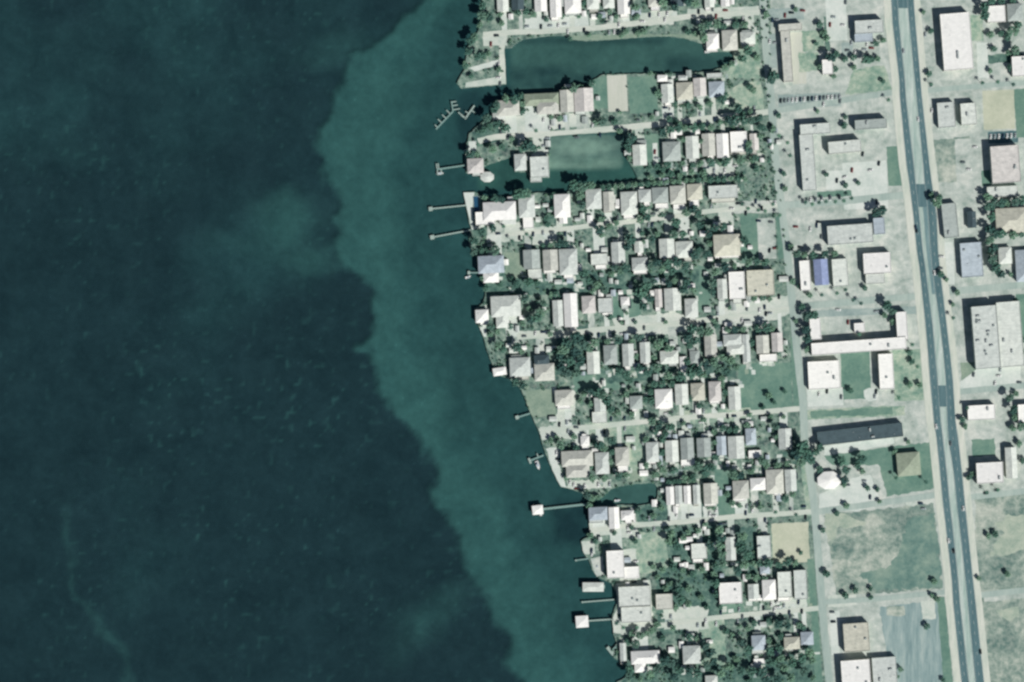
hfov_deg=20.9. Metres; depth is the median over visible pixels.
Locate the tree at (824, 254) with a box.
[821,250,827,257]
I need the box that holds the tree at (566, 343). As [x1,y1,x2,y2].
[561,336,571,348]
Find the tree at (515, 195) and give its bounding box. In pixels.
[512,189,520,199]
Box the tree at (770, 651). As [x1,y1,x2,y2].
[766,647,773,655]
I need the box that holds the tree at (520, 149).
[518,144,525,152]
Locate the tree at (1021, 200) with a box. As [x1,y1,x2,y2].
[1017,195,1023,204]
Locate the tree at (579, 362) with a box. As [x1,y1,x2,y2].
[575,356,584,366]
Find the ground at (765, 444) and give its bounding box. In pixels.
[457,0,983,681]
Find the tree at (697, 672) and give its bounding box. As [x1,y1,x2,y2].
[691,668,701,677]
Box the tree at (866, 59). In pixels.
[861,56,870,63]
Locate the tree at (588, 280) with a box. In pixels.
[586,276,592,284]
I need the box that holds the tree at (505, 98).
[502,93,508,102]
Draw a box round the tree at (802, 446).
[796,440,810,455]
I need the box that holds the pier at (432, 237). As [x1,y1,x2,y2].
[430,229,470,239]
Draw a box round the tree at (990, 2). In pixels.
[988,0,995,4]
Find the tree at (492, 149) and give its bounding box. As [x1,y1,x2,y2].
[488,144,496,152]
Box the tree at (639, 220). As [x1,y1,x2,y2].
[636,216,643,223]
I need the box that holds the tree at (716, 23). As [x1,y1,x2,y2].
[713,19,720,28]
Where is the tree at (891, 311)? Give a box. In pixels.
[887,308,896,314]
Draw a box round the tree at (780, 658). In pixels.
[776,653,784,661]
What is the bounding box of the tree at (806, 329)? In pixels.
[802,325,810,333]
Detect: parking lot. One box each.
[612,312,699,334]
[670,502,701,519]
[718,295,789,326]
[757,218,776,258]
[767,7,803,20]
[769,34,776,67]
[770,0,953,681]
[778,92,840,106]
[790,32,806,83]
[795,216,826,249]
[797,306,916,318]
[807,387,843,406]
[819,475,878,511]
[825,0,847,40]
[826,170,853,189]
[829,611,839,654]
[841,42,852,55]
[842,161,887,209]
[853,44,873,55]
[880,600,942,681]
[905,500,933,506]
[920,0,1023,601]
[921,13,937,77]
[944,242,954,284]
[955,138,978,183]
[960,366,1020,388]
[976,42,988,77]
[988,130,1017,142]
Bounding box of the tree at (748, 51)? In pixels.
[743,44,752,54]
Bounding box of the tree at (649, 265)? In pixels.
[647,261,654,269]
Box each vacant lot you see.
[824,503,942,594]
[887,606,904,615]
[933,136,970,182]
[974,494,1023,591]
[982,598,1023,681]
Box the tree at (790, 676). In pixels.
[787,673,794,681]
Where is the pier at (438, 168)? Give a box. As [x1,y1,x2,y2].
[436,163,465,174]
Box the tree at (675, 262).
[672,257,681,266]
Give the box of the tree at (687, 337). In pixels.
[683,334,692,342]
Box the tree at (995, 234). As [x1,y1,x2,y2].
[990,230,998,238]
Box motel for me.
[778,23,801,82]
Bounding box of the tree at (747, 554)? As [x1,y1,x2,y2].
[743,551,752,559]
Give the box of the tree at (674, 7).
[671,4,678,11]
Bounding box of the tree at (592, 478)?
[589,473,595,482]
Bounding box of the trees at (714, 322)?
[462,0,1023,681]
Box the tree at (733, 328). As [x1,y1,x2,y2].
[731,325,738,333]
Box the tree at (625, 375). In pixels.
[622,371,629,379]
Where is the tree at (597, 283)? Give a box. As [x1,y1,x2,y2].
[593,281,601,288]
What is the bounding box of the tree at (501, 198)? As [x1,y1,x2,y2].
[498,195,504,203]
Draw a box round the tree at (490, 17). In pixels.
[486,12,493,20]
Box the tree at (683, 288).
[678,286,687,293]
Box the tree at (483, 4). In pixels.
[479,0,485,9]
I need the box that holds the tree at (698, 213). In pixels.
[694,210,701,217]
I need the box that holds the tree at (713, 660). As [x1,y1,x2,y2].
[709,658,717,665]
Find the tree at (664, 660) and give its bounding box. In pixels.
[660,656,668,665]
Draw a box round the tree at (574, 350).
[570,346,580,357]
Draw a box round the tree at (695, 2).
[691,0,700,7]
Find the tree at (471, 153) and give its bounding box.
[466,150,474,157]
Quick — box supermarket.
[970,301,1023,368]
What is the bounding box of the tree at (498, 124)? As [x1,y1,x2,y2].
[493,120,500,128]
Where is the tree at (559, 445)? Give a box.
[556,440,563,449]
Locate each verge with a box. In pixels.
[790,337,798,405]
[801,465,812,515]
[807,559,821,681]
[810,407,892,417]
[937,597,952,681]
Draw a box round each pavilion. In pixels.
[481,172,493,181]
[817,471,840,488]
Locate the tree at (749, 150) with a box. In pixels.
[744,146,752,153]
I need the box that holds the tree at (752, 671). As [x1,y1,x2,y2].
[746,667,756,675]
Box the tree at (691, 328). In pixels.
[687,324,696,333]
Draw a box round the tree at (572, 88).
[569,82,578,92]
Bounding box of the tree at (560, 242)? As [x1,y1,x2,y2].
[554,239,563,247]
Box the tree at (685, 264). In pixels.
[681,262,689,269]
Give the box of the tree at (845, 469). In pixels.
[842,465,850,474]
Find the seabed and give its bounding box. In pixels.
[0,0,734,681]
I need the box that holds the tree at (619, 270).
[616,266,623,274]
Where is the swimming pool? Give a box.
[473,196,479,217]
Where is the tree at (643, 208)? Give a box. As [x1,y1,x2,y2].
[638,205,647,214]
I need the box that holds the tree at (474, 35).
[471,32,478,41]
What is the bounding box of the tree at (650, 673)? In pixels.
[646,669,653,680]
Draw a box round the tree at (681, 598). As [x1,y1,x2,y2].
[676,594,685,603]
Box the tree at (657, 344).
[652,339,663,350]
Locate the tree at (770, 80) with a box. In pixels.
[766,75,774,83]
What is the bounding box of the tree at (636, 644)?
[631,639,639,648]
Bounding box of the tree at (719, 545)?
[714,542,724,549]
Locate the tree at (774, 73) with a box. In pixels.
[769,70,778,80]
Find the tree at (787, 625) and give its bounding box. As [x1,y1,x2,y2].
[783,620,790,629]
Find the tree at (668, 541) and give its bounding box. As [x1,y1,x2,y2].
[664,538,674,545]
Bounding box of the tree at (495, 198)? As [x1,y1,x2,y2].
[490,194,498,202]
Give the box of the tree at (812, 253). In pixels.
[810,250,817,259]
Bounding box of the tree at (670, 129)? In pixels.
[666,125,673,133]
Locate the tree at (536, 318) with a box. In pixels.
[530,312,541,321]
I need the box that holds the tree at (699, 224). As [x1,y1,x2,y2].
[695,221,703,229]
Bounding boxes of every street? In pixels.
[477,109,767,143]
[483,9,759,37]
[505,203,777,236]
[517,307,788,338]
[539,406,799,433]
[590,509,810,532]
[657,606,818,627]
[759,0,832,681]
[771,89,891,113]
[781,192,903,208]
[793,293,914,309]
[817,492,934,514]
[821,590,944,604]
[928,80,1023,92]
[949,282,1023,294]
[960,382,1023,394]
[971,488,1023,499]
[981,587,1023,597]
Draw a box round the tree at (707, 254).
[702,251,711,257]
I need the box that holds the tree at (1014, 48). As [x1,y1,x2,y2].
[1011,45,1019,55]
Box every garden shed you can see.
[545,140,550,146]
[546,346,555,351]
[547,273,552,280]
[549,416,556,421]
[551,118,555,125]
[554,280,561,283]
[567,278,573,282]
[582,116,587,123]
[587,215,592,222]
[601,247,607,251]
[611,290,615,295]
[616,199,620,204]
[624,557,630,562]
[625,397,629,403]
[626,436,634,441]
[631,9,640,14]
[637,140,645,144]
[639,470,647,475]
[643,239,648,247]
[643,580,647,585]
[652,500,656,506]
[653,374,658,381]
[660,488,665,492]
[668,647,674,652]
[670,341,675,346]
[671,132,675,138]
[673,506,677,513]
[674,557,679,561]
[678,431,683,437]
[679,641,683,647]
[686,70,691,76]
[686,537,692,541]
[688,565,694,569]
[695,405,701,414]
[700,231,704,236]
[704,307,710,311]
[704,529,709,534]
[704,563,708,569]
[724,322,731,326]
[727,225,732,233]
[730,301,735,310]
[730,530,734,536]
[744,321,751,325]
[746,294,751,301]
[760,622,766,626]
[776,494,781,500]
[779,276,788,281]
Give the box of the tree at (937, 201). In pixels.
[932,197,941,207]
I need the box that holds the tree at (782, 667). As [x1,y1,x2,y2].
[779,663,788,671]
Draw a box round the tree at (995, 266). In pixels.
[991,261,1000,273]
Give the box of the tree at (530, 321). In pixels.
[526,315,532,323]
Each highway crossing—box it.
[897,0,907,7]
[916,184,926,206]
[938,385,946,406]
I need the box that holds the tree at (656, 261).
[652,259,661,266]
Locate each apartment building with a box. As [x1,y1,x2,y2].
[799,123,830,190]
[827,139,861,154]
[989,145,1020,183]
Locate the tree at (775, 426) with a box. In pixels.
[771,422,779,429]
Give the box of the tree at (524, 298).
[520,294,528,302]
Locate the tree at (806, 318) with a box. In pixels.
[802,312,810,321]
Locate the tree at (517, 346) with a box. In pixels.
[511,342,521,351]
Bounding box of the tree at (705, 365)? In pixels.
[702,360,710,370]
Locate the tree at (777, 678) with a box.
[774,675,781,681]
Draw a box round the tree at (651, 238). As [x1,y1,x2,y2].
[648,234,654,242]
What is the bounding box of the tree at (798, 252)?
[792,249,800,257]
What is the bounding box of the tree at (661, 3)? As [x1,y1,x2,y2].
[658,0,666,6]
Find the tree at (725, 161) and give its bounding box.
[721,157,730,165]
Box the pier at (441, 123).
[435,110,453,129]
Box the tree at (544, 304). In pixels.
[540,299,547,306]
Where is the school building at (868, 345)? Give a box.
[809,312,907,354]
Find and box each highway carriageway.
[891,0,968,681]
[907,0,983,681]
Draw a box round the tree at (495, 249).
[489,246,499,255]
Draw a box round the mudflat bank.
[567,34,700,40]
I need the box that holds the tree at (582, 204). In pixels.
[578,200,585,208]
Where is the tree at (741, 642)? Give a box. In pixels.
[736,639,745,645]
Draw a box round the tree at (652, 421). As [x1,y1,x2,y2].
[647,417,658,425]
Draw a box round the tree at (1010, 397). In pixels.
[1005,393,1013,401]
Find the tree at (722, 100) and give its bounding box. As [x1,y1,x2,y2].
[717,95,726,104]
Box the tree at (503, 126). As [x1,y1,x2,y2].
[500,123,510,132]
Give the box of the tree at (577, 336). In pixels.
[570,331,582,344]
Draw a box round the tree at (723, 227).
[719,222,726,230]
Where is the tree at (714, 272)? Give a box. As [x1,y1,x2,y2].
[711,267,719,275]
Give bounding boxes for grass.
[468,122,505,150]
[481,267,699,296]
[554,325,596,375]
[597,360,736,383]
[614,645,814,681]
[635,499,667,521]
[655,565,727,634]
[663,525,730,568]
[734,526,757,576]
[798,52,819,71]
[802,30,824,51]
[807,406,904,419]
[824,17,829,50]
[845,65,891,94]
[859,513,942,590]
[960,362,975,380]
[988,53,1023,63]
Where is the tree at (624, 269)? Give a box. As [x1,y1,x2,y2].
[620,263,629,272]
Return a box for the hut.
[967,211,976,227]
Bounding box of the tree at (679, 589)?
[675,585,683,593]
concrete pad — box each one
[607,75,627,111]
[864,388,878,400]
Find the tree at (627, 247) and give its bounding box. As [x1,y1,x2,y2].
[623,242,631,250]
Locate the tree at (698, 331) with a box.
[696,326,703,336]
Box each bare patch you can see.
[824,513,865,545]
[827,594,856,606]
[921,600,935,619]
[990,514,1023,556]
[997,607,1019,621]
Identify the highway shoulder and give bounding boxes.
[884,0,990,681]
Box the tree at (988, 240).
[985,236,994,243]
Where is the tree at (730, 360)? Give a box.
[726,355,735,364]
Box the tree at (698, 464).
[692,461,702,470]
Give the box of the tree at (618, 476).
[614,472,622,479]
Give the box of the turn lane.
[923,207,934,293]
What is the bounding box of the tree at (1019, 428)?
[1016,421,1023,431]
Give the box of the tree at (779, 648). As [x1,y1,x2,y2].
[775,642,782,652]
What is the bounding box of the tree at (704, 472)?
[700,464,711,475]
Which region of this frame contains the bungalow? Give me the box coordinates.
[896,452,920,476]
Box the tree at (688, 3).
[684,0,692,6]
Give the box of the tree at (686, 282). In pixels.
[682,279,690,286]
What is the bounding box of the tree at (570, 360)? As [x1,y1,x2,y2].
[564,356,575,367]
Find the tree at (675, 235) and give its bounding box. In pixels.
[668,229,677,238]
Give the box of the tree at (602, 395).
[598,390,606,399]
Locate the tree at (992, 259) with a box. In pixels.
[987,252,996,263]
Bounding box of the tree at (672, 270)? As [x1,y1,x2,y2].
[668,267,676,275]
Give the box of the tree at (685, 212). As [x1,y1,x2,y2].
[681,209,690,216]
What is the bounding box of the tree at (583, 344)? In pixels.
[578,340,589,349]
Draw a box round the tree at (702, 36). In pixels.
[699,32,707,42]
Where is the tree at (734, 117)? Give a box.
[730,114,739,125]
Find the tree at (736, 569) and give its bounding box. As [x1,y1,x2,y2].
[733,566,741,574]
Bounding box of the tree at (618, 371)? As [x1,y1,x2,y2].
[614,367,622,374]
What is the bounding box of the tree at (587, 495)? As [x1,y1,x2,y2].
[583,491,590,499]
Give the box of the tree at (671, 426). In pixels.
[665,423,675,430]
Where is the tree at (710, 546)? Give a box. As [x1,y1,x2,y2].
[706,542,714,550]
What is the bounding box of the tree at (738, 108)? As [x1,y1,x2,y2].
[734,103,741,113]
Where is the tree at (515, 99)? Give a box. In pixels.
[509,94,519,104]
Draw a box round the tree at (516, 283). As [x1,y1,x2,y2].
[513,280,521,287]
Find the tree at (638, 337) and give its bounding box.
[633,333,643,341]
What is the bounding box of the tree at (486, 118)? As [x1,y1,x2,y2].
[481,113,491,122]
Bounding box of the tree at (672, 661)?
[666,657,675,667]
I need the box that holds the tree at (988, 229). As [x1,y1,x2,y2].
[985,224,994,234]
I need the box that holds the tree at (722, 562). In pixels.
[719,558,725,567]
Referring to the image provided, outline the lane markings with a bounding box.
[891,0,983,680]
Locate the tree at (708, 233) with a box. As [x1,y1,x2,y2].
[705,228,712,237]
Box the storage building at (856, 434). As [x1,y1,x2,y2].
[816,422,902,444]
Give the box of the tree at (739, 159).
[735,155,744,164]
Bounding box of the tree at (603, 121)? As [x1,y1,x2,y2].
[598,116,607,124]
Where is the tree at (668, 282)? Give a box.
[665,278,671,286]
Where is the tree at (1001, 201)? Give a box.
[998,198,1006,207]
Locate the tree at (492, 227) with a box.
[489,223,495,232]
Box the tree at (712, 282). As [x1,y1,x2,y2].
[709,278,716,288]
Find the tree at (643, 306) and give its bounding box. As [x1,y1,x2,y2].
[640,302,646,309]
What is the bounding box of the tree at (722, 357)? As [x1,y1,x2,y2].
[718,354,727,360]
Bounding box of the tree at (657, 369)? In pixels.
[652,363,661,371]
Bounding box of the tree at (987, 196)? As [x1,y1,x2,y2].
[982,193,992,200]
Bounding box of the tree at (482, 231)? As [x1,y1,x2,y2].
[478,227,485,235]
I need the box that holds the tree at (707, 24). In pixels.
[704,21,713,28]
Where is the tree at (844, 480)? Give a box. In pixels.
[840,475,848,483]
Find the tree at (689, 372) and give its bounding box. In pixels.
[685,368,694,378]
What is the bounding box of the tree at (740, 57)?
[737,54,746,62]
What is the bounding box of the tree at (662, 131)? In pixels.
[658,128,666,136]
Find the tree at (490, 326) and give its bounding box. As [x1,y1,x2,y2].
[486,322,494,330]
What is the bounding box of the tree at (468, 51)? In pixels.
[464,47,472,54]
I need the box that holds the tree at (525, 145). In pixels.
[521,140,533,150]
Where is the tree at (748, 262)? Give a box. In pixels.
[745,258,751,266]
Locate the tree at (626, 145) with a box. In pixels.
[623,141,630,148]
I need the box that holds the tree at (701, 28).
[698,23,706,32]
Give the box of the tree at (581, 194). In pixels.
[575,190,584,200]
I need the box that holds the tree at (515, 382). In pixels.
[511,378,519,386]
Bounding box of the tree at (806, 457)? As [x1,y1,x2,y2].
[802,451,815,462]
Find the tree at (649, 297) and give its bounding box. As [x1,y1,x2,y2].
[644,293,654,301]
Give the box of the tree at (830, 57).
[825,53,835,61]
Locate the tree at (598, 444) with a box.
[594,441,604,449]
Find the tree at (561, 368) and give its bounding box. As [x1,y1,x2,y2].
[557,361,564,371]
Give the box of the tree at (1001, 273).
[996,270,1005,277]
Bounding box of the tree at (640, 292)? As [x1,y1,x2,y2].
[634,288,646,299]
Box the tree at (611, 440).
[607,436,615,444]
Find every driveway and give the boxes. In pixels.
[469,60,498,70]
[469,141,476,157]
[480,324,485,336]
[483,35,506,45]
[486,222,522,242]
[487,220,504,234]
[487,234,501,255]
[498,112,591,131]
[499,45,505,83]
[501,12,506,29]
[506,116,516,132]
[506,316,517,336]
[512,337,525,356]
[518,138,525,153]
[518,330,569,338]
[519,15,522,28]
[524,14,588,28]
[524,106,549,131]
[524,234,531,249]
[532,226,556,244]
[533,137,543,156]
[536,338,544,354]
[537,12,541,28]
[543,137,547,155]
[543,233,549,247]
[556,218,562,227]
[564,112,569,129]
[565,409,571,426]
[567,230,574,248]
[570,15,574,26]
[572,430,588,450]
[576,111,589,128]
[585,421,644,437]
[586,209,593,223]
[588,313,594,327]
[589,9,594,25]
[592,333,596,351]
[592,520,605,527]
[593,227,605,253]
[595,428,603,452]
[604,315,609,325]
[605,8,612,23]
[605,213,611,221]
[606,332,611,339]
[610,529,621,549]
[617,225,622,241]
[617,427,621,446]
[621,522,637,537]
[621,629,623,642]
[624,308,628,324]
[624,330,630,343]
[631,626,647,650]
[632,409,639,419]
[635,129,644,144]
[635,223,640,240]
[640,10,673,25]
[645,329,647,341]
[651,11,657,18]
[652,143,657,164]
[652,426,657,441]
[654,203,663,215]
[657,311,660,321]
[659,408,670,417]
[662,103,664,118]
[663,606,708,629]
[664,103,669,119]
[664,219,672,238]
[665,125,674,141]
[668,327,677,350]
[668,505,670,519]
[669,311,675,320]
[669,421,676,440]
[670,105,673,118]
[677,100,681,118]
[677,504,680,519]
[678,216,689,240]
[679,405,683,414]
[682,420,690,437]
[686,623,698,645]
[687,6,758,16]
[690,123,696,135]
[692,400,699,413]
[693,324,698,350]
[694,506,697,517]
[696,523,702,542]
[697,98,704,115]
[703,419,709,437]
[703,506,718,516]
[705,121,713,133]
[706,166,735,179]
[707,506,715,516]
[709,322,715,333]
[711,97,715,114]
[711,404,716,412]
[714,203,725,207]
[717,418,723,435]
[718,212,733,234]
[719,301,724,314]
[721,120,724,132]
[723,17,731,29]
[724,319,734,334]
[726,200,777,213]
[727,519,734,536]
[730,299,739,313]
[734,417,740,435]
[735,119,741,131]
[735,501,740,513]
[740,499,747,513]
[744,317,748,334]
[745,15,753,29]
[750,489,758,512]
[754,616,760,631]
[757,295,767,309]
[757,517,767,535]
[758,315,765,334]
[771,596,807,609]
[772,494,778,511]
[778,313,781,332]
[779,412,787,428]
[789,496,793,510]
[793,613,798,636]
[802,612,806,631]
[824,437,894,455]
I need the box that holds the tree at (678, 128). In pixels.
[673,123,681,132]
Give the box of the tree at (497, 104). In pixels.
[494,100,499,110]
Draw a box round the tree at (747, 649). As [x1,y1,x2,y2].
[743,645,753,654]
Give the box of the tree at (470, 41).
[466,37,474,45]
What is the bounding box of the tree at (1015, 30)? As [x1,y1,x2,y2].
[1006,25,1019,35]
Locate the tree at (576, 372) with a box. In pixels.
[573,368,581,377]
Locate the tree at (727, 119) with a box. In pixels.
[725,115,732,124]
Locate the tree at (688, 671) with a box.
[685,667,692,674]
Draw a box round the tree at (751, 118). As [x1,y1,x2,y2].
[747,115,755,124]
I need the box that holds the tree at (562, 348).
[557,345,569,354]
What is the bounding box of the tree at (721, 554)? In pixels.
[717,551,726,557]
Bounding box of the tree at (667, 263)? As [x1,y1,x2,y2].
[662,258,672,268]
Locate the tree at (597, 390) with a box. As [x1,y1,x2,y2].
[593,388,601,396]
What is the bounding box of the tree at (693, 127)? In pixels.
[688,122,697,132]
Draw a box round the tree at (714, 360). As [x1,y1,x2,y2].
[710,356,718,365]
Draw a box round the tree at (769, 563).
[764,558,772,567]
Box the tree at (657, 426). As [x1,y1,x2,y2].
[654,420,663,429]
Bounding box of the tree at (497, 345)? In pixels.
[494,341,501,349]
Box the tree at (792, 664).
[788,657,796,667]
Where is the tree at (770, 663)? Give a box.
[768,659,776,665]
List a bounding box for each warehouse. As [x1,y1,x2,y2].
[799,260,811,290]
[807,360,840,389]
[813,259,828,285]
[826,218,884,244]
[831,258,848,286]
[840,658,870,681]
[842,622,869,651]
[871,656,896,681]
[877,353,894,388]
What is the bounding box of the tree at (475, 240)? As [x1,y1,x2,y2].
[468,236,478,243]
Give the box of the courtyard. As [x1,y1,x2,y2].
[819,314,895,342]
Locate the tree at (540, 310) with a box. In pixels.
[536,308,546,315]
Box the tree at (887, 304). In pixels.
[882,300,891,309]
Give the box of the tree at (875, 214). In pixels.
[871,207,878,217]
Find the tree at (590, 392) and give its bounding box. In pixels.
[585,388,595,396]
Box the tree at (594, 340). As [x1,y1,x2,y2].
[590,337,599,347]
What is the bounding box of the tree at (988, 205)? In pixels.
[984,202,994,210]
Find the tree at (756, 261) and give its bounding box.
[752,258,760,265]
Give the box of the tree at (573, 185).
[569,179,577,190]
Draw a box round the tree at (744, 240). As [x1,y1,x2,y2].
[740,235,748,244]
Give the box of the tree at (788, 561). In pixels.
[782,556,792,565]
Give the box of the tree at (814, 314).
[809,310,818,318]
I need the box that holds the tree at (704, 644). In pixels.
[701,640,709,650]
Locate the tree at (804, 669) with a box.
[800,667,808,676]
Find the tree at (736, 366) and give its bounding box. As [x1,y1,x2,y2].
[731,363,740,369]
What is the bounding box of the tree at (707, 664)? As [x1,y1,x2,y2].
[702,660,711,668]
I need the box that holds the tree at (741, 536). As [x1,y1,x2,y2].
[737,532,747,539]
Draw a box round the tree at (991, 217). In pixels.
[986,212,995,222]
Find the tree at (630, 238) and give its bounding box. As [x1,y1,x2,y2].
[624,233,635,244]
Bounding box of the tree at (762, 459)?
[757,455,765,464]
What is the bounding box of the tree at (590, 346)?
[586,342,593,351]
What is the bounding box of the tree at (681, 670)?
[675,664,683,674]
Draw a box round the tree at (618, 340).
[615,337,622,343]
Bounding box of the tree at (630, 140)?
[626,133,635,143]
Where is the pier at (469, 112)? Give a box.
[460,105,474,117]
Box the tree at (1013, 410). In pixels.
[1009,405,1017,414]
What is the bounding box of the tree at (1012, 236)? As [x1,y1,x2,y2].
[1009,230,1017,239]
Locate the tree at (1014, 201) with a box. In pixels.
[1010,197,1019,205]
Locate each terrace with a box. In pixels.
[464,193,483,229]
[465,77,503,86]
[540,425,580,439]
[546,447,566,487]
[553,389,575,425]
[567,479,610,488]
[581,541,594,553]
[589,516,609,535]
[591,556,603,576]
[612,580,653,634]
[620,549,636,581]
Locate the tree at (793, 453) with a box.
[789,448,801,459]
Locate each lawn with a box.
[472,226,488,236]
[504,252,526,277]
[526,389,555,416]
[544,200,555,223]
[573,375,628,391]
[592,76,607,109]
[610,291,641,317]
[625,432,646,480]
[627,471,641,481]
[628,76,657,113]
[629,531,667,573]
[632,162,721,188]
[634,134,660,166]
[694,266,710,311]
[699,620,725,665]
[715,464,734,514]
[718,603,744,614]
[722,81,763,113]
[725,34,762,78]
[738,362,792,409]
[740,213,758,263]
[776,216,783,258]
[787,597,810,614]
[817,190,851,197]
[825,442,933,496]
[840,352,870,399]
[887,146,901,185]
[892,349,923,400]
[970,15,983,40]
[971,438,995,456]
[981,170,990,185]
[1014,88,1023,137]
[1016,294,1023,335]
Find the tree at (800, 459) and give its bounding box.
[795,457,805,466]
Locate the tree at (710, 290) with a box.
[707,287,715,295]
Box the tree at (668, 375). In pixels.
[663,371,672,379]
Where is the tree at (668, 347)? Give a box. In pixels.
[663,344,673,351]
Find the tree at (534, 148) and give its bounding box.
[532,145,538,151]
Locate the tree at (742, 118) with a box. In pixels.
[739,115,747,125]
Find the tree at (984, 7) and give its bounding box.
[980,2,988,12]
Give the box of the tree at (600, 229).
[595,225,603,233]
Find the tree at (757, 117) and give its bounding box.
[754,114,762,121]
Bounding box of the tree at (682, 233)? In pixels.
[678,230,687,237]
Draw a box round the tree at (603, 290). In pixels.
[600,287,608,293]
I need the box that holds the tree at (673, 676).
[669,673,678,680]
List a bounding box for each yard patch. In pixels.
[713,375,718,380]
[739,184,744,190]
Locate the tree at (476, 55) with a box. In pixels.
[473,52,480,60]
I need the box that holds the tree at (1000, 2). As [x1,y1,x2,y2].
[996,0,1004,4]
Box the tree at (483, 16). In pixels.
[477,11,488,20]
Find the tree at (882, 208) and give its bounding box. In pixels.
[878,205,886,214]
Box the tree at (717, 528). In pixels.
[714,524,723,533]
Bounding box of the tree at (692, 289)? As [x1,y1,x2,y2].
[689,287,696,292]
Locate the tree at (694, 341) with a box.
[690,336,700,344]
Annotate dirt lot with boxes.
[771,522,809,563]
[982,90,1014,129]
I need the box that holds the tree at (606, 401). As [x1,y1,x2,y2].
[602,396,612,405]
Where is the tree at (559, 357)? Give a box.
[556,353,563,360]
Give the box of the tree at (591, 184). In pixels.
[586,181,595,188]
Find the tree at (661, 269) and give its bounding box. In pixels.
[658,265,665,273]
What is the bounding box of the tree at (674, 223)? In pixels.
[671,217,680,227]
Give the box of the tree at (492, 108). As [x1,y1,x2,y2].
[489,103,499,112]
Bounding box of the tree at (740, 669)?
[737,666,743,675]
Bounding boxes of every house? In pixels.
[467,158,483,175]
[475,201,515,224]
[475,309,488,324]
[478,255,503,282]
[490,295,520,327]
[493,100,519,119]
[497,0,508,11]
[509,355,531,379]
[512,0,523,9]
[514,154,526,170]
[518,195,534,228]
[523,249,541,278]
[524,93,558,114]
[530,154,548,181]
[534,0,546,11]
[534,355,554,380]
[543,248,557,273]
[550,0,561,20]
[552,300,563,328]
[554,194,570,223]
[555,390,573,408]
[559,249,577,278]
[560,90,573,112]
[561,450,592,477]
[563,293,577,330]
[564,0,580,15]
[574,88,593,114]
[580,434,589,448]
[582,296,595,313]
[585,189,601,208]
[587,0,600,11]
[587,351,599,373]
[589,507,607,522]
[591,253,609,269]
[592,398,606,422]
[595,452,609,473]
[598,298,612,314]
[603,0,614,8]
[603,190,615,212]
[603,345,617,364]
[606,550,639,578]
[608,507,619,528]
[611,239,624,265]
[615,447,629,471]
[617,0,629,17]
[618,585,651,622]
[620,191,637,218]
[620,643,626,663]
[621,297,630,308]
[621,510,635,523]
[622,344,633,369]
[629,396,642,411]
[631,650,659,672]
[632,144,646,165]
[632,257,648,273]
[634,241,643,255]
[638,187,651,205]
[640,340,650,364]
[646,442,658,463]
[648,0,659,10]
[652,187,668,208]
[655,289,663,311]
[655,389,673,409]
[655,593,672,609]
[659,238,674,261]
[660,350,678,365]
[661,84,674,105]
[662,141,680,161]
[664,288,680,310]
[665,440,678,464]
[666,486,674,504]
[670,0,683,5]
[670,185,685,209]
[675,241,694,261]
[675,384,688,404]
[675,483,682,506]
[676,82,692,103]
[679,356,686,372]
[680,438,694,465]
[682,645,700,663]
[683,486,690,503]
[684,298,697,319]
[685,136,700,162]
[687,184,702,206]
[690,350,699,364]
[690,383,704,400]
[691,543,706,562]
[693,78,706,98]
[693,482,700,505]
[696,438,710,456]
[702,133,715,158]
[703,483,718,505]
[704,0,715,10]
[704,334,716,357]
[705,675,717,681]
[706,32,718,51]
[706,73,724,97]
[708,185,739,202]
[708,381,721,403]
[713,234,739,258]
[716,133,728,157]
[716,436,726,457]
[717,279,728,300]
[719,582,742,603]
[721,0,729,6]
[722,30,737,50]
[723,334,743,354]
[725,537,735,560]
[728,271,746,303]
[728,386,740,409]
[728,436,744,458]
[730,131,746,154]
[732,480,748,501]
[740,30,755,46]
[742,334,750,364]
[745,428,756,444]
[746,269,774,295]
[748,450,761,457]
[748,584,758,601]
[749,133,758,153]
[750,478,765,490]
[751,632,765,653]
[753,655,764,667]
[756,335,776,361]
[756,535,771,560]
[760,566,770,575]
[762,580,777,601]
[766,467,783,495]
[771,333,782,351]
[777,571,791,601]
[778,428,791,449]
[784,468,797,493]
[784,634,800,650]
[793,569,807,599]
[800,632,813,644]
[986,5,1005,22]
[995,207,1023,232]
[998,247,1011,263]
[1004,447,1017,478]
[1007,3,1022,20]
[1011,56,1023,76]
[1015,250,1023,281]
[1017,404,1023,422]
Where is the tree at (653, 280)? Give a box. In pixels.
[649,277,657,283]
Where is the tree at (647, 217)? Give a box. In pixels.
[642,213,650,221]
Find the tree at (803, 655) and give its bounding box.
[797,653,805,662]
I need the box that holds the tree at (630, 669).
[625,666,633,673]
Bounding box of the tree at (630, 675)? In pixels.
[625,672,634,678]
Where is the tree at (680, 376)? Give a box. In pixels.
[674,371,684,381]
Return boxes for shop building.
[821,60,832,74]
[854,19,883,42]
[854,118,886,129]
[862,252,891,283]
[936,102,955,127]
[940,203,958,237]
[959,103,976,125]
[959,242,983,277]
[967,404,995,419]
[975,462,1003,483]
[986,185,1017,196]
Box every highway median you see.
[898,8,923,183]
[919,207,931,293]
[929,294,945,384]
[940,407,974,681]
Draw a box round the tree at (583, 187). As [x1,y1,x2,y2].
[575,182,587,191]
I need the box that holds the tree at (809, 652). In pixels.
[805,648,815,657]
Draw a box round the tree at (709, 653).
[705,648,716,656]
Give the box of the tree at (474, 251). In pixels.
[470,247,477,255]
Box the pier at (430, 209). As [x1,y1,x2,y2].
[429,204,465,210]
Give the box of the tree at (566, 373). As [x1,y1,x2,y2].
[561,369,571,377]
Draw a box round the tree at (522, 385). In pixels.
[519,380,525,388]
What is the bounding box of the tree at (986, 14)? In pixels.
[980,11,989,19]
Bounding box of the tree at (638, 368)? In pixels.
[634,363,643,371]
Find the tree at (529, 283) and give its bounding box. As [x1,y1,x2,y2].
[524,277,533,286]

